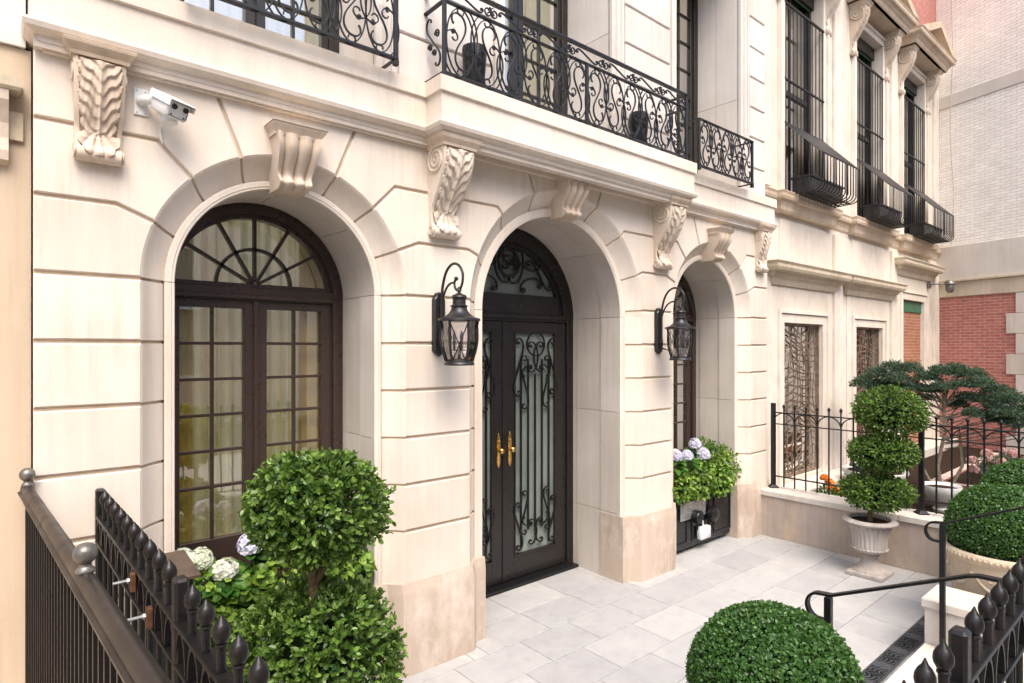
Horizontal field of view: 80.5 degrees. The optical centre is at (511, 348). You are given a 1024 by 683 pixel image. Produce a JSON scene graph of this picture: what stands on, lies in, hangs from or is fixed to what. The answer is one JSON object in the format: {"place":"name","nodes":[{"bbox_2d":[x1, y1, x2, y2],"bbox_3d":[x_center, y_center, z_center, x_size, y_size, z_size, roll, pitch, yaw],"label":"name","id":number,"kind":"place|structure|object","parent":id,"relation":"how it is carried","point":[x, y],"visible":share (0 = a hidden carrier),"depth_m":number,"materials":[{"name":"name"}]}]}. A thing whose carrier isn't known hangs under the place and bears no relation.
{"place":"outdoors","nodes":[
{"label":"outdoors","id":0,"kind":"place"},
{"bbox_2d":[361,534,952,682],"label":"terrace paving","id":1,"kind":"structure","parent":0,"point":[577,598],"depth_m":5.97,"materials":[{"name":"grey stone"}]},
{"bbox_2d":[137,550,200,672],"bbox_3d":[-2.004,1.916,3.502,0.300,1.362,0.330,0,0,-40],"label":"utility cabinet","id":2,"kind":"object","parent":1,"relation":"on","point":[181,560],"visible":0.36,"depth_m":3.51,"materials":[{"name":"metal"}]},
{"bbox_2d":[199,558,365,682],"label":"planter box","id":3,"kind":"object","parent":1,"relation":"on","point":[279,574],"depth_m":4.71,"materials":[{"name":"metal"}]},
{"bbox_2d":[175,547,215,605],"bbox_3d":[-2.125,1.529,3.983,0.440,0.444,0.384,0,0,-40],"label":"hydrangea plant","id":4,"kind":"object","parent":3,"relation":"in","point":[201,558],"visible":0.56,"depth_m":3.95,"materials":[{"name":"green plant"}]},
{"bbox_2d":[202,557,250,607],"bbox_3d":[-1.855,1.601,3.966,0.350,0.439,0.291,0,0,-40],"label":"hydrangea plant","id":5,"kind":"object","parent":3,"relation":"in","point":[225,567],"visible":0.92,"depth_m":3.93,"materials":[{"name":"white plant"}]},
{"bbox_2d":[235,534,274,584],"bbox_3d":[-1.781,1.519,4.286,0.466,0.464,0.344,0,0,-40],"label":"hydrangea plant","id":6,"kind":"object","parent":3,"relation":"on","point":[249,550],"visible":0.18,"depth_m":4.17,"materials":[{"name":"white plant"}]},
{"bbox_2d":[194,547,377,668],"bbox_3d":[-1.640,1.803,4.279,0.536,0.870,1.475,0,0,43],"label":"ivy plant","id":7,"kind":"object","parent":3,"relation":"in","point":[228,611],"visible":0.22,"depth_m":4.10,"materials":[{"name":"green plant"}]},
{"bbox_2d":[21,0,777,677],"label":"townhouse","id":8,"kind":"structure","parent":1,"relation":"on","point":[237,280],"depth_m":4.96,"materials":[{"name":"stone"}]},
{"bbox_2d":[134,87,195,142],"bbox_3d":[-2.067,-1.400,3.599,0.336,0.301,0.164,0,0,23],"label":"security camera","id":9,"kind":"object","parent":8,"relation":"attached to","point":[171,110],"visible":1,"depth_m":3.57,"materials":[{"name":"white paint"}]},
{"bbox_2d":[174,203,342,584],"bbox_3d":[-2.112,0.731,4.891,1.440,3.738,0.332,0,0,-40],"label":"window","id":10,"kind":"structure","parent":8,"relation":"in","point":[259,295],"depth_m":4.86,"materials":[{"name":"paint"}]},
{"bbox_2d":[184,0,338,52],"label":"window","id":11,"kind":"structure","parent":8,"relation":"in","point":[319,13],"depth_m":5.13,"materials":[{"name":"paint"}]},
{"bbox_2d":[180,0,399,68],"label":"balcony railing","id":12,"kind":"object","parent":8,"relation":"attached to","point":[393,58],"visible":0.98,"depth_m":4.23,"materials":[{"name":"metal"}]},
{"bbox_2d":[432,262,479,365],"bbox_3d":[-0.437,-0.274,4.826,0.336,0.818,0.475,0,0,-18],"label":"wall lantern","id":13,"kind":"object","parent":8,"relation":"attached to","point":[441,333],"depth_m":4.75,"materials":[{"name":"metal"}]},
{"bbox_2d":[462,42,486,85],"bbox_3d":[-0.316,-2.310,5.082,0.210,0.420,0.210,0,0,-40],"label":"balcony pot","id":14,"kind":"object","parent":8,"relation":"on","point":[472,75],"visible":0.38,"depth_m":5.00,"materials":[{"name":"ceramic"}]},
{"bbox_2d":[482,320,504,586],"bbox_3d":[-0.374,1.130,6.354,0.754,2.851,0.149,0,0,-40],"label":"door leaf","id":15,"kind":"structure","parent":8,"relation":"in","point":[492,450],"depth_m":6.52,"materials":[{"name":"paint"}]},
{"bbox_2d":[502,321,562,581],"bbox_3d":[0.261,1.130,6.897,0.946,2.851,0.149,0,0,-40],"label":"door leaf","id":16,"kind":"structure","parent":8,"relation":"in","point":[532,352],"depth_m":6.92,"materials":[{"name":"paint"}]},
{"bbox_2d":[505,0,567,115],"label":"window","id":17,"kind":"structure","parent":8,"relation":"in","point":[538,11],"depth_m":6.95,"materials":[{"name":"paint"}]},
{"bbox_2d":[424,0,687,159],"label":"balcony railing","id":18,"kind":"object","parent":8,"relation":"on","point":[586,75],"visible":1,"depth_m":5.56,"materials":[{"name":"metal"}]},
{"bbox_2d":[629,111,648,144],"bbox_3d":[1.365,-2.310,6.517,0.210,0.420,0.210,0,0,-40],"label":"balcony pot","id":19,"kind":"object","parent":8,"relation":"on","point":[633,124],"visible":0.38,"depth_m":6.44,"materials":[{"name":"metal"}]},
{"bbox_2d":[654,287,695,360],"bbox_3d":[1.844,-0.274,6.774,0.336,0.818,0.475,0,0,-18],"label":"wall lantern","id":20,"kind":"object","parent":8,"relation":"attached to","point":[680,322],"depth_m":6.71,"materials":[{"name":"metal"}]},
{"bbox_2d":[673,274,695,486],"bbox_3d":[2.068,0.721,8.343,1.480,3.758,0.155,0,0,-40],"label":"window","id":21,"kind":"structure","parent":8,"relation":"in","point":[684,372],"depth_m":8.68,"materials":[{"name":"paint"}]},
{"bbox_2d":[677,0,697,172],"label":"window","id":22,"kind":"structure","parent":8,"relation":"in","point":[692,5],"depth_m":8.70,"materials":[{"name":"paint"}]},
{"bbox_2d":[681,117,753,187],"bbox_3d":[2.602,-2.409,7.603,1.293,0.617,0.255,0,0,-40],"label":"balcony railing","id":23,"kind":"object","parent":8,"relation":"on","point":[732,145],"visible":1,"depth_m":7.49,"materials":[{"name":"metal"}]},
{"bbox_2d":[673,483,730,551],"bbox_3d":[2.311,2.219,8.051,1.574,0.643,0.475,0,0,-40],"label":"planter box","id":24,"kind":"object","parent":1,"relation":"on","point":[686,533],"visible":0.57,"depth_m":7.97,"materials":[{"name":"metal"}]},
{"bbox_2d":[680,497,705,521],"bbox_3d":[2.314,2.058,7.732,0.560,0.225,0.012,0,0,-40],"label":"metal sheet","id":25,"kind":"object","parent":24,"relation":"attached to","point":[687,509],"visible":0.8,"depth_m":7.68,"materials":[{"name":"grey metal"}]},
{"bbox_2d":[691,510,703,529],"bbox_3d":[2.368,2.190,7.699,0.170,0.249,0.084,0,0,-40],"label":"spotlight","id":26,"kind":"object","parent":24,"relation":"attached to","point":[697,517],"visible":1,"depth_m":7.67,"materials":[{"name":"paint"}]},
{"bbox_2d":[697,522,710,539],"bbox_3d":[2.481,2.330,7.828,0.220,0.261,0.085,0,0,-40],"label":"outlet box","id":27,"kind":"object","parent":24,"relation":"attached to","point":[703,531],"visible":0.83,"depth_m":7.78,"materials":[{"name":"white paint"}]},
{"bbox_2d":[673,445,741,505],"bbox_3d":[2.511,1.668,7.911,1.630,0.678,0.445,0,0,-40],"label":"ivy plant","id":28,"kind":"object","parent":24,"relation":"in","point":[711,481],"visible":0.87,"depth_m":7.84,"materials":[{"name":"green plant"}]},
{"bbox_2d":[673,449,701,481],"bbox_3d":[2.128,1.476,7.556,0.517,0.469,0.344,0,0,-20],"label":"hydrangea plant","id":29,"kind":"object","parent":28,"relation":"on","point":[681,458],"visible":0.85,"depth_m":7.52,"materials":[{"name":"white plant"}]},
{"bbox_2d":[685,438,715,477],"bbox_3d":[2.430,1.466,7.966,0.351,0.570,0.423,0,0,-40],"label":"hydrangea plant","id":30,"kind":"object","parent":28,"relation":"on","point":[701,452],"visible":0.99,"depth_m":7.90,"materials":[{"name":"white plant"}]},
{"bbox_2d":[690,435,730,475],"bbox_3d":[2.695,1.466,8.227,0.760,0.597,0.406,0,0,-40],"label":"leafy shrub","id":31,"kind":"object","parent":24,"relation":"in","point":[712,446],"visible":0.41,"depth_m":8.14,"materials":[{"name":"green plant"}]},
{"bbox_2d":[707,506,719,527],"bbox_3d":[2.649,2.220,7.939,0.210,0.289,0.084,0,0,-40],"label":"spotlight","id":32,"kind":"object","parent":24,"relation":"attached to","point":[713,514],"visible":1,"depth_m":7.90,"materials":[{"name":"paint"}]},
{"bbox_2d":[761,485,948,576],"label":"garden wall","id":33,"kind":"structure","parent":1,"relation":"on","point":[809,518],"depth_m":7.72,"materials":[{"name":"stone"}]},
{"bbox_2d":[768,403,1023,514],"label":"iron fence","id":34,"kind":"object","parent":33,"relation":"on","point":[921,499],"visible":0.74,"depth_m":7.28,"materials":[{"name":"black metal"}]},
{"bbox_2d":[842,512,898,582],"bbox_3d":[4.113,2.274,6.957,0.561,0.648,0.560,0,0,-40],"label":"stone urn","id":35,"kind":"object","parent":1,"relation":"on","point":[870,539],"visible":0.97,"depth_m":6.84,"materials":[{"name":"stone"}]},
{"bbox_2d":[837,381,932,521],"bbox_3d":[4.273,1.190,6.945,0.932,1.624,0.835,0,0,-9],"label":"topiary tree","id":36,"kind":"object","parent":35,"relation":"on","point":[876,489],"visible":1,"depth_m":6.79,"materials":[{"name":"green plant"}]},
{"bbox_2d":[862,616,923,682],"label":"drain grate","id":37,"kind":"object","parent":1,"relation":"in","point":[887,662],"visible":0.66,"depth_m":5.13,"materials":[{"name":"black metal"}]},
{"bbox_2d":[921,584,983,645],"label":"cheek wall","id":38,"kind":"structure","parent":1,"relation":"on","point":[960,604],"depth_m":4.99,"materials":[{"name":"stone"}]},
{"bbox_2d":[885,643,1023,682],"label":"entrance steps","id":39,"kind":"structure","parent":1,"relation":"on","point":[905,670],"depth_m":4.65,"materials":[{"name":"stone"}]},
{"bbox_2d":[805,573,1015,682],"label":"handrail","id":40,"kind":"object","parent":39,"relation":"on","point":[828,608],"visible":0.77,"depth_m":3.28,"materials":[{"name":"metal"}]},
{"bbox_2d":[924,506,1023,643],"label":"handrail","id":41,"kind":"object","parent":39,"relation":"on","point":[941,541],"visible":0.88,"depth_m":4.88,"materials":[{"name":"metal"}]},
{"bbox_2d":[946,535,1015,595],"bbox_3d":[4.396,2.193,5.416,0.924,0.807,0.921,0,0,-40],"label":"round planter","id":42,"kind":"object","parent":1,"relation":"on","point":[959,561],"visible":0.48,"depth_m":5.26,"materials":[{"name":"stone"}]},
{"bbox_2d":[942,482,1023,562],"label":"boxwood ball","id":43,"kind":"object","parent":42,"relation":"in","point":[1000,536],"visible":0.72,"depth_m":5.24,"materials":[{"name":"green plant"}]},
{"bbox_2d":[550,0,956,485],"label":"house","id":44,"kind":"structure","parent":0,"point":[850,294],"depth_m":10.84,"materials":[{"name":"stone"}]},
{"bbox_2d":[786,0,813,190],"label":"sash window","id":45,"kind":"structure","parent":44,"relation":"in","point":[805,7],"depth_m":10.26,"materials":[{"name":"paint"}]},
{"bbox_2d":[784,323,818,478],"bbox_3d":[4.641,0.828,9.903,1.400,2.445,0.165,0,0,-40],"label":"window","id":46,"kind":"structure","parent":44,"relation":"in","point":[798,382],"depth_m":9.99,"materials":[{"name":"brown metal"}]},
{"bbox_2d":[785,0,858,207],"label":"window guard","id":47,"kind":"object","parent":44,"relation":"attached to","point":[814,187],"visible":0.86,"depth_m":9.52,"materials":[{"name":"paint"}]},
{"bbox_2d":[857,37,873,216],"bbox_3d":[6.728,-4.225,11.786,1.340,3.550,0.150,0,0,-40],"label":"sash window","id":48,"kind":"structure","parent":44,"relation":"in","point":[865,51],"depth_m":12.05,"materials":[{"name":"paint"}]},
{"bbox_2d":[856,327,878,449],"bbox_3d":[6.779,0.828,11.727,1.340,2.445,0.165,0,0,-40],"label":"window","id":49,"kind":"structure","parent":44,"relation":"in","point":[864,336],"depth_m":11.80,"materials":[{"name":"brown metal"}]},
{"bbox_2d":[857,57,914,228],"bbox_3d":[7.051,-3.851,11.408,1.380,3.039,0.574,0,0,-40],"label":"window guard","id":50,"kind":"object","parent":44,"relation":"attached to","point":[891,215],"visible":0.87,"depth_m":11.37,"materials":[{"name":"paint"}]},
{"bbox_2d":[904,77,916,233],"bbox_3d":[8.690,-4.225,13.462,1.400,3.550,0.150,0,0,-40],"label":"sash window","id":51,"kind":"structure","parent":44,"relation":"in","point":[910,88],"depth_m":13.70,"materials":[{"name":"paint"}]},
{"bbox_2d":[904,95,953,243],"bbox_3d":[9.014,-3.851,13.083,1.440,3.039,0.574,0,0,-40],"label":"window guard","id":52,"kind":"object","parent":44,"relation":"attached to","point":[926,231],"visible":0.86,"depth_m":13.11,"materials":[{"name":"paint"}]},
{"bbox_2d":[928,280,955,292],"bbox_3d":[9.786,-1.395,13.772,0.518,0.290,0.230,0,0,35],"label":"dome security camera","id":53,"kind":"object","parent":44,"relation":"attached to","point":[949,286],"visible":1,"depth_m":13.64,"materials":[{"name":"grey metal"}]},
{"bbox_2d":[830,446,1023,513],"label":"garden soil","id":54,"kind":"structure","parent":0,"point":[945,465],"depth_m":11.65,"materials":[{"name":"brown soil"}]},
{"bbox_2d":[815,484,844,496],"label":"garden plant","id":55,"kind":"object","parent":54,"relation":"on","point":[820,488],"visible":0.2,"depth_m":8.80,"materials":[{"name":"green plant"}]},
{"bbox_2d":[820,474,839,493],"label":"flowering plant","id":56,"kind":"object","parent":54,"relation":"on","point":[824,477],"visible":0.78,"depth_m":8.81,"materials":[{"name":"orange plant"}]},
{"bbox_2d":[782,437,957,492],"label":"stone plinth","id":57,"kind":"structure","parent":54,"relation":"on","point":[929,451],"depth_m":9.98,"materials":[{"name":"beige stone"}]},
{"bbox_2d":[842,464,909,481],"bbox_3d":[5.693,2.080,9.502,0.920,0.360,0.920,0,0,-40],"label":"garden bowl","id":58,"kind":"object","parent":54,"relation":"on","point":[847,469],"visible":0.23,"depth_m":9.44,"materials":[{"name":"stone"}]},
{"bbox_2d":[848,454,871,470],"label":"shrub","id":59,"kind":"object","parent":58,"relation":"on","point":[857,467],"visible":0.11,"depth_m":9.37,"materials":[{"name":"green plant"}]},
{"bbox_2d":[848,358,1023,483],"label":"garden tree","id":60,"kind":"object","parent":54,"relation":"on","point":[1000,401],"visible":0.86,"depth_m":9.05,"materials":[{"name":"green plant"}]},
{"bbox_2d":[925,481,962,512],"bbox_3d":[5.969,2.080,8.410,0.480,0.360,0.480,0,0,-40],"label":"garden bowl","id":61,"kind":"object","parent":54,"relation":"on","point":[943,491],"visible":0.67,"depth_m":8.32,"materials":[{"name":"stone"}]},
{"bbox_2d":[931,452,998,488],"bbox_3d":[8.979,2.215,10.197,4.100,0.170,2.250,0,0,-40],"label":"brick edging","id":62,"kind":"object","parent":54,"relation":"on","point":[946,476],"visible":0.1,"depth_m":10.20,"materials":[{"name":"beige stone"}]},
{"bbox_2d":[946,456,1020,484],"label":"bed soil","id":63,"kind":"structure","parent":54,"relation":"on","point":[962,478],"depth_m":10.11,"materials":[{"name":"brown soil"}]},
{"bbox_2d":[966,447,1023,479],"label":"flowering plant","id":64,"kind":"object","parent":63,"relation":"on","point":[1013,453],"visible":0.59,"depth_m":9.64,"materials":[{"name":"pink plant"}]},
{"bbox_2d":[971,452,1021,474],"bbox_3d":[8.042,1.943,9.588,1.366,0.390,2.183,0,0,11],"label":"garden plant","id":65,"kind":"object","parent":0,"point":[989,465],"visible":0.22,"depth_m":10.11,"materials":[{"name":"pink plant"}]},
{"label":"ground","id":66,"kind":"structure","parent":0,"visible":0},
{"bbox_2d":[0,0,30,682],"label":"neighbour house","id":67,"kind":"structure","parent":66,"relation":"on","point":[15,257],"depth_m":3.34,"materials":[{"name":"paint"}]},
{"bbox_2d":[95,488,284,682],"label":"spear fence","id":68,"kind":"object","parent":66,"relation":"on","point":[125,544],"visible":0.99,"depth_m":2.22,"materials":[{"name":"metal"}]},
{"bbox_2d":[113,572,152,629],"bbox_3d":[-1.527,1.015,2.430,0.083,0.110,0.392,0,0,-40],"label":"fence clamp","id":69,"kind":"object","parent":68,"relation":"attached to","point":[147,615],"visible":0.96,"depth_m":2.31,"materials":[{"name":"wood"}]},
{"bbox_2d":[936,0,1023,454],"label":"brick building","id":70,"kind":"structure","parent":66,"relation":"on","point":[981,305],"depth_m":13.54,"materials":[{"name":"brick"}]},
{"bbox_2d":[949,0,953,244],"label":"hanging cable","id":71,"kind":"object","parent":70,"relation":"hanging from","point":[950,119],"visible":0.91,"depth_m":14.03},
{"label":"sidewalk","id":72,"kind":"structure","parent":0,"visible":0},
{"bbox_2d":[902,555,1023,682],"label":"spear fence","id":73,"kind":"object","parent":72,"relation":"on","point":[992,654],"visible":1,"depth_m":2.00,"materials":[{"name":"metal"}]},
{"bbox_3d":[-2.320,2.345,1.254,2.500,0.590,3.680,0,0,-40],"label":"neighbour stoop","id":74,"kind":"object","parent":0,"visible":0},
{"bbox_2d":[18,468,171,682],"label":"stoop railing","id":75,"kind":"object","parent":74,"relation":"on","point":[79,628],"visible":1,"depth_m":2.11,"materials":[{"name":"metal"}]},
{"bbox_3d":[-1.095,2.343,3.378,0.520,0.507,0.520,0,0,-40],"label":"topiary pot","id":76,"kind":"object","parent":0,"visible":0},
{"bbox_2d":[226,446,409,682],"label":"topiary tree","id":77,"kind":"object","parent":76,"relation":"in","point":[296,504],"visible":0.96,"depth_m":3.19,"materials":[{"name":"green plant"}]},
{"bbox_3d":[5.062,2.159,5.899,0.855,0.877,0.853,0,0,-40],"label":"round planter","id":78,"kind":"object","parent":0,"visible":0},
{"bbox_2d":[979,458,1023,488],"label":"boxwood ball","id":79,"kind":"object","parent":78,"relation":"in","point":[1009,472],"visible":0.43,"depth_m":5.89,"materials":[{"name":"green plant"}]},
{"bbox_3d":[1.324,2.298,3.070,0.894,0.597,0.892,0,0,-40],"label":"round planter","id":80,"kind":"object","parent":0,"visible":0},
{"bbox_2d":[685,599,865,682],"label":"boxwood ball","id":81,"kind":"object","parent":80,"relation":"in","point":[760,641],"visible":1,"depth_m":2.91,"materials":[{"name":"green plant"}]}
]}

